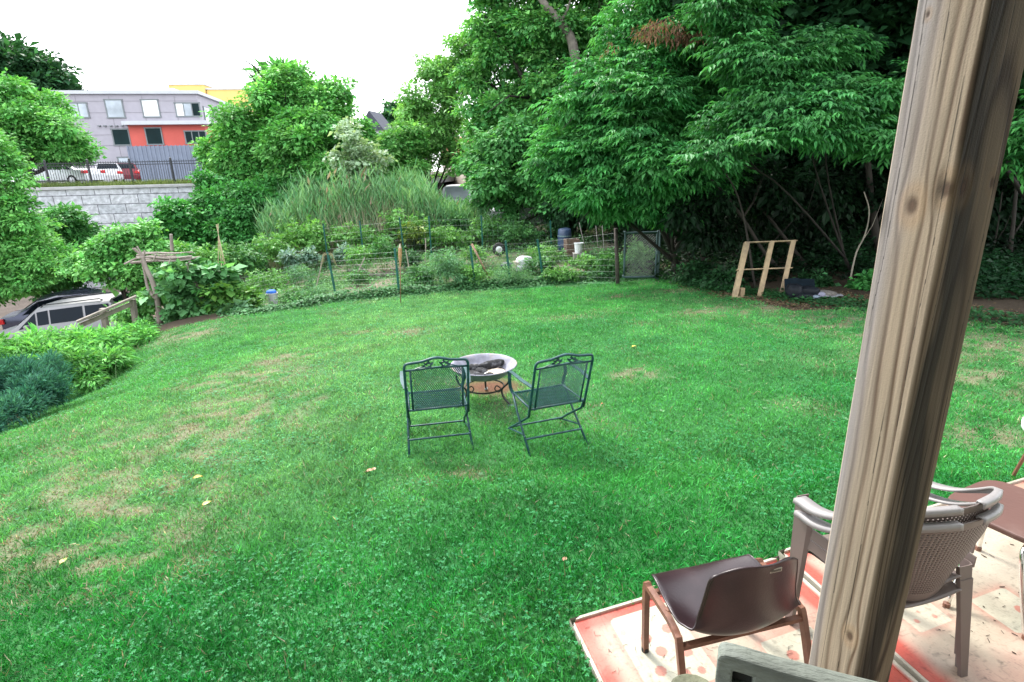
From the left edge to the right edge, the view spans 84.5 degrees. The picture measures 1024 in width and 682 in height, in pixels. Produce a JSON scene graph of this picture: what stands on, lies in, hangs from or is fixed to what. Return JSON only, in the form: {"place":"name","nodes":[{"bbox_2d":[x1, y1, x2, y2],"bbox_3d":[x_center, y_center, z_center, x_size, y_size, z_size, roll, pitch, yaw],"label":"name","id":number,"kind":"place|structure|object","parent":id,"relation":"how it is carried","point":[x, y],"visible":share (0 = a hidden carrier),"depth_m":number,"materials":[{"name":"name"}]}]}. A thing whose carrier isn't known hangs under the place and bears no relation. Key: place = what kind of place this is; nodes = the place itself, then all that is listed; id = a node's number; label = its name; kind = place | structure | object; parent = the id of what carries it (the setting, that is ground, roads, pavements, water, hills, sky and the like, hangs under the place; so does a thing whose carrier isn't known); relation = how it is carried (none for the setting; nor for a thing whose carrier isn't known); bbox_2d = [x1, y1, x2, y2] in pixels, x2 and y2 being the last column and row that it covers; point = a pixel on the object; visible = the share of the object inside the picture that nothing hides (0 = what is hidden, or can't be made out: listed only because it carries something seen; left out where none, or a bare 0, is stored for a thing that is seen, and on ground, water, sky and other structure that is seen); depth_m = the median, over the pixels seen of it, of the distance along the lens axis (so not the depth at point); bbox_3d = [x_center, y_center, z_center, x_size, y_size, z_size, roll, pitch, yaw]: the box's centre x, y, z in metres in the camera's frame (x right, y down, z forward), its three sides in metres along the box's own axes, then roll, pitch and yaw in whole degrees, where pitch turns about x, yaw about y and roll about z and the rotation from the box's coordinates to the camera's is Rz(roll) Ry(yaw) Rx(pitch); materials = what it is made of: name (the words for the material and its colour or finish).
{"place":"outdoors","nodes":[
{"label":"outdoors","id":0,"kind":"place"},
{"bbox_2d":[58,175,454,184],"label":"car park","id":1,"kind":"structure","parent":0,"point":[449,178],"depth_m":50.58,"materials":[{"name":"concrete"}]},
{"bbox_2d":[0,67,108,181],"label":"maple tree","id":2,"kind":"object","parent":1,"relation":"on","point":[48,132],"visible":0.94,"depth_m":29.52,"materials":[{"name":"green plant"}]},
{"bbox_2d":[17,164,104,182],"bbox_3d":[-28.298,-10.508,35.271,4.620,1.510,2.100,0,17,4],"label":"parked car","id":3,"kind":"object","parent":1,"relation":"on","point":[75,175],"visible":0.4,"depth_m":34.45,"materials":[{"name":"paint"}]},
{"bbox_2d":[4,178,195,187],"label":"wild grass","id":4,"kind":"structure","parent":1,"relation":"on","point":[103,183],"depth_m":28.05,"materials":[{"name":"green plant"}]},
{"bbox_2d":[3,157,205,185],"bbox_3d":[-20.688,-8.387,28.119,25.738,1.370,0.110,-3,17,-6],"label":"iron fence","id":5,"kind":"object","parent":1,"relation":"on","point":[170,161],"visible":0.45,"depth_m":28.15,"materials":[{"name":"black metal"}]},
{"bbox_2d":[50,88,230,181],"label":"apartment building","id":6,"kind":"structure","parent":1,"relation":"on","point":[150,124],"depth_m":58.93,"materials":[{"name":"grey paint"}]},
{"bbox_2d":[103,99,125,117],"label":"window","id":7,"kind":"structure","parent":6,"relation":"in","point":[114,108],"depth_m":58.15,"materials":[{"name":"white glass"}]},
{"bbox_2d":[110,128,131,145],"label":"window","id":8,"kind":"structure","parent":6,"relation":"in","point":[120,136],"depth_m":58.96,"materials":[{"name":"black glass"}]},
{"bbox_2d":[139,99,161,117],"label":"window","id":9,"kind":"structure","parent":6,"relation":"in","point":[150,107],"depth_m":58.73,"materials":[{"name":"white glass"}]},
{"bbox_2d":[143,127,164,144],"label":"window","id":10,"kind":"structure","parent":6,"relation":"in","point":[154,136],"depth_m":59.16,"materials":[{"name":"black glass"}]},
{"bbox_2d":[173,102,202,116],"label":"window","id":11,"kind":"structure","parent":6,"relation":"in","point":[182,109],"depth_m":59.36,"materials":[{"name":"white glass"}]},
{"bbox_2d":[166,83,252,111],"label":"yellow building","id":12,"kind":"structure","parent":1,"relation":"on","point":[223,94],"depth_m":78.11,"materials":[{"name":"yellow paint"}]},
{"bbox_2d":[0,0,633,171],"label":"sky","id":13,"kind":"structure","parent":0,"point":[118,44],"materials":[{"name":"white"}]},
{"bbox_2d":[0,172,1023,681],"bbox_3d":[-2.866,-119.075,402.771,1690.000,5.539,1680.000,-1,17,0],"label":"ground","id":14,"kind":"structure","parent":0,"point":[1006,304],"depth_m":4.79,"materials":[{"name":"green plant"}]},
{"bbox_2d":[0,348,75,433],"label":"spurge bush","id":15,"kind":"object","parent":14,"relation":"on","point":[28,386],"visible":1,"depth_m":7.42,"materials":[{"name":"green plant"}]},
{"bbox_2d":[0,128,83,306],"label":"maple tree","id":16,"kind":"object","parent":14,"relation":"on","point":[29,253],"visible":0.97,"depth_m":19.16,"materials":[{"name":"green plant"}]},
{"bbox_2d":[0,30,88,105],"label":"dark tree","id":17,"kind":"object","parent":14,"relation":"on","point":[39,69],"visible":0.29,"depth_m":83.32,"materials":[{"name":"green plant"}]},
{"bbox_2d":[0,287,108,329],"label":"parked car","id":18,"kind":"object","parent":14,"relation":"on","point":[13,318],"visible":0.16,"depth_m":21.84,"materials":[{"name":"paint"}]},
{"bbox_2d":[0,292,128,339],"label":"parked car","id":19,"kind":"object","parent":14,"relation":"on","point":[58,314],"visible":0.2,"depth_m":18.19,"materials":[{"name":"paint"}]},
{"bbox_2d":[29,201,107,301],"bbox_3d":[-19.933,-3.447,24.385,5.361,5.068,3.681,-1,17,0],"label":"maple tree","id":20,"kind":"object","parent":14,"relation":"on","point":[80,229],"visible":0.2,"depth_m":23.48,"materials":[{"name":"green plant"}]},
{"bbox_2d":[0,329,142,394],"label":"fern bank","id":21,"kind":"structure","parent":14,"relation":"on","point":[95,368],"depth_m":9.71,"materials":[{"name":"green plant"}]},
{"bbox_2d":[10,316,160,354],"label":"fern bank","id":22,"kind":"structure","parent":14,"relation":"on","point":[137,332],"depth_m":11.75,"materials":[{"name":"green plant"}]},
{"bbox_2d":[76,295,137,328],"bbox_3d":[-9.230,-0.482,12.916,1.215,0.984,0.276,-16,22,-40],"label":"stair rail","id":23,"kind":"object","parent":14,"relation":"on","point":[104,313],"visible":0.8,"depth_m":12.88,"materials":[{"name":"brown wood"}]},
{"bbox_2d":[51,216,183,299],"bbox_3d":[-12.592,-1.944,18.549,4.084,4.191,2.401,-6,18,-16],"label":"vine mound","id":24,"kind":"object","parent":14,"relation":"on","point":[110,253],"visible":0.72,"depth_m":17.82,"materials":[{"name":"green plant"}]},
{"bbox_2d":[103,286,156,325],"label":"bank shrub","id":25,"kind":"object","parent":14,"relation":"on","point":[144,310],"visible":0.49,"depth_m":14.34,"materials":[{"name":"green plant"}]},
{"bbox_2d":[124,234,202,323],"bbox_3d":[-9.090,-1.695,14.984,1.646,2.059,2.506,-9,19,-23],"label":"branch arbour","id":26,"kind":"object","parent":14,"relation":"on","point":[163,257],"visible":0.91,"depth_m":14.16,"materials":[{"name":"brown wood"}]},
{"bbox_2d":[142,195,230,250],"bbox_3d":[-14.154,-4.085,24.680,3.182,4.535,3.150,-17,23,-42],"label":"vine shrub","id":27,"kind":"object","parent":14,"relation":"on","point":[177,218],"visible":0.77,"depth_m":23.75,"materials":[{"name":"green plant"}]},
{"bbox_2d":[138,253,246,321],"bbox_3d":[-8.169,-1.327,14.710,2.574,2.017,1.756,-8,18,-20],"label":"squash vine","id":28,"kind":"object","parent":14,"relation":"on","point":[177,290],"visible":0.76,"depth_m":14.26,"materials":[{"name":"green plant"}]},
{"bbox_2d":[4,184,385,288],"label":"retaining wall","id":29,"kind":"structure","parent":14,"relation":"on","point":[122,204],"depth_m":28.04,"materials":[{"name":"stone"}]},
{"bbox_2d":[195,242,242,267],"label":"garden plant","id":30,"kind":"object","parent":14,"relation":"on","point":[211,256],"visible":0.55,"depth_m":18.55,"materials":[{"name":"green plant"}]},
{"bbox_2d":[193,278,268,314],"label":"squash vine","id":31,"kind":"object","parent":14,"relation":"on","point":[245,292],"visible":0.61,"depth_m":14.50,"materials":[{"name":"green plant"}]},
{"bbox_2d":[213,237,268,281],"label":"garden plant","id":32,"kind":"object","parent":14,"relation":"on","point":[253,260],"visible":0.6,"depth_m":19.63,"materials":[{"name":"green plant"}]},
{"bbox_2d":[185,161,349,253],"bbox_3d":[-10.664,-5.611,26.424,9.199,5.677,4.894,-8,18,-21],"label":"box bush","id":33,"kind":"object","parent":14,"relation":"on","point":[225,203],"visible":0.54,"depth_m":24.71,"materials":[{"name":"green plant"}]},
{"bbox_2d":[244,267,292,292],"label":"garden plant","id":34,"kind":"object","parent":14,"relation":"on","point":[278,283],"visible":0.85,"depth_m":17.76,"materials":[{"name":"green plant"}]},
{"bbox_2d":[237,45,312,88],"bbox_3d":[-12.383,-10.575,31.265,3.990,10.812,3.991,-14,21,-36],"label":"sumac tree","id":35,"kind":"object","parent":14,"relation":"on","point":[276,62],"visible":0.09,"depth_m":29.47,"materials":[{"name":"green plant"}]},
{"bbox_2d":[250,231,302,276],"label":"garden plant","id":36,"kind":"object","parent":14,"relation":"on","point":[270,248],"visible":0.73,"depth_m":20.97,"materials":[{"name":"green plant"}]},
{"bbox_2d":[188,53,379,188],"bbox_3d":[-11.208,-8.715,27.547,9.877,9.656,6.161,-1,17,0],"label":"boxelder tree","id":37,"kind":"object","parent":14,"relation":"on","point":[293,116],"visible":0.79,"depth_m":26.38,"materials":[{"name":"green plant"}]},
{"bbox_2d":[274,247,305,285],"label":"garden plant","id":38,"kind":"object","parent":14,"relation":"on","point":[292,258],"visible":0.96,"depth_m":19.29,"materials":[{"name":"green plant"}]},
{"bbox_2d":[279,261,322,287],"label":"garden plant","id":39,"kind":"object","parent":14,"relation":"on","point":[302,272],"visible":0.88,"depth_m":18.44,"materials":[{"name":"green plant"}]},
{"bbox_2d":[272,214,339,265],"bbox_3d":[-8.164,-3.902,22.591,2.476,2.384,2.441,-14,21,-36],"label":"garden plant","id":40,"kind":"object","parent":14,"relation":"on","point":[305,235],"visible":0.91,"depth_m":22.14,"materials":[{"name":"green plant"}]},
{"bbox_2d":[322,116,397,188],"bbox_3d":[-6.720,-6.854,25.293,3.514,6.002,2.586,-1,17,0],"label":"silver sapling","id":41,"kind":"object","parent":14,"relation":"on","point":[355,155],"visible":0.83,"depth_m":24.37,"materials":[{"name":"green plant"}]},
{"bbox_2d":[343,243,378,272],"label":"garden plant","id":42,"kind":"object","parent":14,"relation":"on","point":[362,253],"visible":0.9,"depth_m":19.27,"materials":[{"name":"green plant"}]},
{"bbox_2d":[328,221,395,259],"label":"garden plant","id":43,"kind":"object","parent":14,"relation":"on","point":[357,235],"visible":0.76,"depth_m":22.41,"materials":[{"name":"green plant"}]},
{"bbox_2d":[249,157,491,271],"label":"reeds","id":44,"kind":"object","parent":14,"relation":"on","point":[339,203],"visible":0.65,"depth_m":23.60,"materials":[{"name":"green plant"}]},
{"bbox_2d":[339,118,432,187],"bbox_3d":[-6.310,-7.846,27.808,5.076,5.921,3.476,-1,17,0],"label":"tree","id":45,"kind":"object","parent":14,"relation":"on","point":[402,143],"visible":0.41,"depth_m":26.72,"materials":[{"name":"green plant"}]},
{"bbox_2d":[365,234,406,269],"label":"garden plant","id":46,"kind":"object","parent":14,"relation":"on","point":[385,244],"visible":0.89,"depth_m":19.58,"materials":[{"name":"green plant"}]},
{"bbox_2d":[152,270,670,326],"bbox_3d":[-5.005,-0.598,16.534,19.073,2.382,6.792,2,17,12],"label":"creeper","id":47,"kind":"object","parent":14,"relation":"on","point":[364,293],"visible":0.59,"depth_m":16.34,"materials":[{"name":"green plant"}]},
{"bbox_2d":[375,207,447,248],"bbox_3d":[-4.162,-4.568,23.163,2.455,1.927,2.417,11,21,35],"label":"garden plant","id":48,"kind":"object","parent":14,"relation":"on","point":[393,220],"visible":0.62,"depth_m":22.67,"materials":[{"name":"green plant"}]},
{"bbox_2d":[395,219,435,251],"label":"garden plant","id":49,"kind":"object","parent":14,"relation":"on","point":[416,234],"visible":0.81,"depth_m":22.21,"materials":[{"name":"green plant"}]},
{"bbox_2d":[405,263,435,284],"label":"garden plant","id":50,"kind":"object","parent":14,"relation":"on","point":[420,273],"visible":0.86,"depth_m":17.11,"materials":[{"name":"green plant"}]},
{"bbox_2d":[239,233,613,302],"bbox_3d":[-2.250,-2.091,16.250,10.411,1.861,1.638,-3,17,-5],"label":"garden fence","id":51,"kind":"object","parent":14,"relation":"on","point":[396,265],"visible":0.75,"depth_m":16.55,"materials":[{"name":"green paint"}]},
{"bbox_2d":[400,356,473,456],"bbox_3d":[-0.676,0.484,5.043,0.616,0.954,0.708,-5,17,-11],"label":"iron armchair","id":52,"kind":"object","parent":14,"relation":"on","point":[464,374],"visible":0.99,"depth_m":4.81,"materials":[{"name":"green metal"}]},
{"bbox_2d":[322,216,551,269],"bbox_3d":[-2.841,-3.784,21.821,8.809,2.073,0.064,-1,17,0],"label":"garden fence","id":53,"kind":"object","parent":14,"relation":"on","point":[400,221],"visible":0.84,"depth_m":21.70,"materials":[{"name":"green paint"}]},
{"bbox_2d":[388,26,492,190],"bbox_3d":[-3.587,-10.953,29.408,6.347,10.143,4.195,-1,17,0],"label":"open tree","id":54,"kind":"object","parent":14,"relation":"on","point":[443,126],"visible":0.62,"depth_m":28.12,"materials":[{"name":"green plant"}]},
{"bbox_2d":[210,229,670,312],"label":"garden weeds","id":55,"kind":"object","parent":14,"relation":"on","point":[264,302],"visible":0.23,"depth_m":19.92,"materials":[{"name":"green plant"}]},
{"bbox_2d":[268,207,613,263],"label":"garden bank","id":56,"kind":"structure","parent":14,"relation":"on","point":[575,232],"depth_m":23.86,"materials":[{"name":"green plant"}]},
{"bbox_2d":[417,246,475,283],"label":"garden plant","id":57,"kind":"object","parent":14,"relation":"on","point":[445,267],"visible":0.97,"depth_m":16.71,"materials":[{"name":"green plant"}]},
{"bbox_2d":[422,223,476,251],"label":"garden plant","id":58,"kind":"object","parent":14,"relation":"on","point":[453,236],"visible":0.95,"depth_m":22.18,"materials":[{"name":"green plant"}]},
{"bbox_2d":[454,263,494,284],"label":"garden plant","id":59,"kind":"object","parent":14,"relation":"on","point":[479,272],"visible":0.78,"depth_m":16.83,"materials":[{"name":"green plant"}]},
{"bbox_2d":[451,353,516,407],"bbox_3d":[-0.299,0.445,6.092,0.720,0.426,0.720,-1,17,0],"label":"fire bowl","id":60,"kind":"object","parent":14,"relation":"on","point":[510,364],"visible":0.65,"depth_m":6.12,"materials":[{"name":"metal"}]},
{"bbox_2d":[3,278,1023,681],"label":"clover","id":61,"kind":"object","parent":14,"relation":"on","point":[525,616],"visible":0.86,"depth_m":3.66,"materials":[{"name":"green plant"}]},
{"bbox_2d":[475,214,554,245],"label":"garden plant","id":62,"kind":"object","parent":14,"relation":"on","point":[526,232],"visible":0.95,"depth_m":21.93,"materials":[{"name":"green plant"}]},
{"bbox_2d":[450,107,582,239],"bbox_3d":[0.985,-6.734,23.207,7.516,5.533,4.204,1,17,6],"label":"trailing tree","id":63,"kind":"object","parent":14,"relation":"on","point":[495,179],"visible":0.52,"depth_m":22.37,"materials":[{"name":"green plant"}]},
{"bbox_2d":[442,0,638,153],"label":"tall tree","id":64,"kind":"object","parent":14,"relation":"on","point":[528,35],"visible":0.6,"depth_m":23.58,"materials":[{"name":"green plant"}]},
{"bbox_2d":[538,0,581,83],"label":"bare trunk","id":65,"kind":"object","parent":64,"relation":"attached to","point":[571,40],"visible":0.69,"depth_m":22.28,"materials":[{"name":"brown plant"}]},
{"bbox_2d":[507,353,593,455],"bbox_3d":[0.333,0.464,5.058,0.616,0.954,0.708,-7,18,-19],"label":"iron armchair","id":66,"kind":"object","parent":14,"relation":"on","point":[567,397],"visible":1,"depth_m":4.86,"materials":[{"name":"green metal"}]},
{"bbox_2d":[540,262,589,281],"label":"garden plant","id":67,"kind":"object","parent":14,"relation":"on","point":[566,271],"visible":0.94,"depth_m":16.83,"materials":[{"name":"green plant"}]},
{"bbox_2d":[567,250,605,271],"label":"garden plant","id":68,"kind":"object","parent":14,"relation":"on","point":[585,263],"visible":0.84,"depth_m":17.80,"materials":[{"name":"green plant"}]},
{"bbox_2d":[536,194,661,238],"bbox_3d":[4.290,-5.785,22.819,6.757,4.100,3.581,-1,17,0],"label":"trailing tree","id":69,"kind":"object","parent":14,"relation":"on","point":[562,219],"visible":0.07,"depth_m":22.20,"materials":[{"name":"green plant"}]},
{"bbox_2d":[591,247,625,273],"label":"garden plant","id":70,"kind":"object","parent":14,"relation":"on","point":[606,256],"visible":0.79,"depth_m":17.00,"materials":[{"name":"green plant"}]},
{"bbox_2d":[619,234,662,274],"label":"garden plant","id":71,"kind":"object","parent":14,"relation":"on","point":[638,256],"visible":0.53,"depth_m":16.89,"materials":[{"name":"green plant"}]},
{"bbox_2d":[513,0,786,277],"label":"ash tree","id":72,"kind":"object","parent":14,"relation":"on","point":[619,170],"visible":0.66,"depth_m":12.93,"materials":[{"name":"green plant"}]},
{"bbox_2d":[599,12,709,59],"bbox_3d":[3.021,-6.391,11.741,2.405,0.973,0.902,-1,17,0],"label":"dead branch","id":73,"kind":"object","parent":72,"relation":"attached to","point":[682,39],"visible":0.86,"depth_m":11.71,"materials":[{"name":"brown plant"}]},
{"bbox_2d":[657,231,660,279],"bbox_3d":[4.152,-2.452,15.905,0.070,1.444,0.067,-1,17,0],"label":"gate post","id":74,"kind":"object","parent":14,"relation":"on","point":[658,260],"visible":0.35,"depth_m":15.89,"materials":[{"name":"grey metal"}]},
{"bbox_2d":[622,230,658,277],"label":"chain link gate","id":75,"kind":"structure","parent":74,"relation":"attached to","point":[656,254],"depth_m":15.90,"materials":[{"name":"metal"}]},
{"bbox_2d":[666,256,714,286],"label":"undergrowth shrub","id":76,"kind":"object","parent":14,"relation":"on","point":[694,270],"visible":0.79,"depth_m":14.14,"materials":[{"name":"green plant"}]},
{"bbox_2d":[692,264,750,291],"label":"undergrowth shrub","id":77,"kind":"object","parent":14,"relation":"on","point":[722,276],"visible":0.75,"depth_m":12.97,"materials":[{"name":"green plant"}]},
{"bbox_2d":[569,556,917,681],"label":"outdoor rug","id":78,"kind":"object","parent":14,"relation":"on","point":[615,629],"visible":0.38,"depth_m":2.62,"materials":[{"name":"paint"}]},
{"bbox_2d":[641,554,811,674],"bbox_3d":[0.897,1.107,2.348,0.614,0.741,0.476,-6,17,-13],"label":"shell chair","id":79,"kind":"object","parent":78,"relation":"on","point":[731,598],"visible":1,"depth_m":2.18,"materials":[{"name":"brown plastic"}]},
{"bbox_2d":[785,493,1003,677],"bbox_3d":[1.654,1.001,2.454,0.700,0.840,0.533,-6,17,-14],"label":"plastic armchair","id":80,"kind":"object","parent":78,"relation":"on","point":[942,554],"visible":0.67,"depth_m":2.30,"materials":[{"name":"grey plastic"}]},
{"bbox_2d":[790,482,1002,654],"bbox_3d":[1.648,0.942,2.449,0.700,0.840,0.533,-6,18,-15],"label":"plastic armchair","id":81,"kind":"object","parent":80,"relation":"on","point":[805,503],"visible":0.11,"depth_m":2.35,"materials":[{"name":"grey plastic"}]},
{"bbox_2d":[717,243,783,276],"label":"undergrowth shrub","id":82,"kind":"object","parent":14,"relation":"on","point":[755,256],"visible":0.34,"depth_m":14.78,"materials":[{"name":"green plant"}]},
{"bbox_2d":[732,240,796,297],"bbox_3d":[5.244,-1.507,11.752,1.435,1.145,0.616,-1,17,0],"label":"wooden frame","id":83,"kind":"object","parent":14,"relation":"on","point":[741,269],"visible":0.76,"depth_m":11.65,"materials":[{"name":"brown wood"}]},
{"bbox_2d":[666,0,909,275],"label":"ash tree","id":84,"kind":"object","parent":14,"relation":"on","point":[807,109],"visible":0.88,"depth_m":9.99,"materials":[{"name":"green plant"}]},
{"bbox_2d":[605,213,1023,283],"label":"wood undergrowth","id":85,"kind":"object","parent":14,"relation":"on","point":[721,253],"visible":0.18,"depth_m":14.47,"materials":[{"name":"green plant"}]},
{"bbox_2d":[792,267,841,287],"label":"undergrowth shrub","id":86,"kind":"object","parent":14,"relation":"on","point":[821,279],"visible":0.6,"depth_m":12.42,"materials":[{"name":"green plant"}]},
{"bbox_2d":[639,149,1023,276],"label":"hanging shrub","id":87,"kind":"object","parent":14,"relation":"on","point":[775,202],"visible":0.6,"depth_m":13.58,"materials":[{"name":"green plant"}]},
{"bbox_2d":[799,224,875,272],"bbox_3d":[8.364,-2.350,14.456,1.859,1.330,1.588,12,21,37],"label":"undergrowth shrub","id":88,"kind":"object","parent":14,"relation":"on","point":[857,261],"visible":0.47,"depth_m":14.16,"materials":[{"name":"green plant"}]},
{"bbox_2d":[659,272,1023,336],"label":"edge weeds","id":89,"kind":"object","parent":14,"relation":"on","point":[837,301],"visible":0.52,"depth_m":10.36,"materials":[{"name":"green plant"}]},
{"bbox_2d":[665,0,1023,252],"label":"maple tree","id":90,"kind":"object","parent":14,"relation":"on","point":[893,21],"visible":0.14,"depth_m":12.19,"materials":[{"name":"green plant"}]},
{"bbox_2d":[671,283,1023,332],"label":"leaf litter","id":91,"kind":"object","parent":14,"relation":"on","point":[766,300],"visible":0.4,"depth_m":10.77,"materials":[{"name":"brown plant"}]},
{"bbox_2d":[844,268,873,290],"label":"undergrowth shrub","id":92,"kind":"object","parent":14,"relation":"on","point":[863,282],"visible":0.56,"depth_m":11.70,"materials":[{"name":"green plant"}]},
{"bbox_2d":[864,158,882,252],"bbox_3d":[8.952,-3.052,13.825,1.120,2.993,0.320,-1,17,0],"label":"bare trunk","id":93,"kind":"object","parent":14,"relation":"on","point":[875,229],"visible":0.45,"depth_m":13.71,"materials":[{"name":"brown plant"}]},
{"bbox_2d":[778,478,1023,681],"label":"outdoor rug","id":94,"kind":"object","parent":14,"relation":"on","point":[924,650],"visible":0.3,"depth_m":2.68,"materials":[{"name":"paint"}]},
{"bbox_2d":[942,480,1023,639],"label":"table","id":95,"kind":"object","parent":94,"relation":"on","point":[1009,522],"visible":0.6,"depth_m":2.79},
{"bbox_2d":[851,246,1023,299],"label":"edge undergrowth","id":96,"kind":"object","parent":14,"relation":"on","point":[1006,268],"visible":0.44,"depth_m":10.57,"materials":[{"name":"green plant"}]},
{"bbox_2d":[999,89,1023,199],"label":"ash tree","id":97,"kind":"object","parent":14,"relation":"on","point":[1015,155],"visible":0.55,"depth_m":9.09,"materials":[{"name":"green plant"}]},
{"bbox_2d":[1007,173,1023,255],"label":"bare trunk","id":98,"kind":"object","parent":14,"relation":"on","point":[1013,222],"visible":0.51,"depth_m":12.83,"materials":[{"name":"brown plant"}]},
{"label":"porch floor","id":99,"kind":"structure","parent":0,"visible":0},
{"bbox_2d":[671,642,876,681],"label":"garden chair","id":100,"kind":"object","parent":99,"relation":"on","point":[737,663],"visible":1,"depth_m":1.01,"materials":[{"name":"grey wood"}]},
{"bbox_2d":[809,0,1023,681],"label":"timber post","id":101,"kind":"object","parent":99,"relation":"on","point":[964,72],"visible":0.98,"depth_m":1.23,"materials":[{"name":"brown wood"}]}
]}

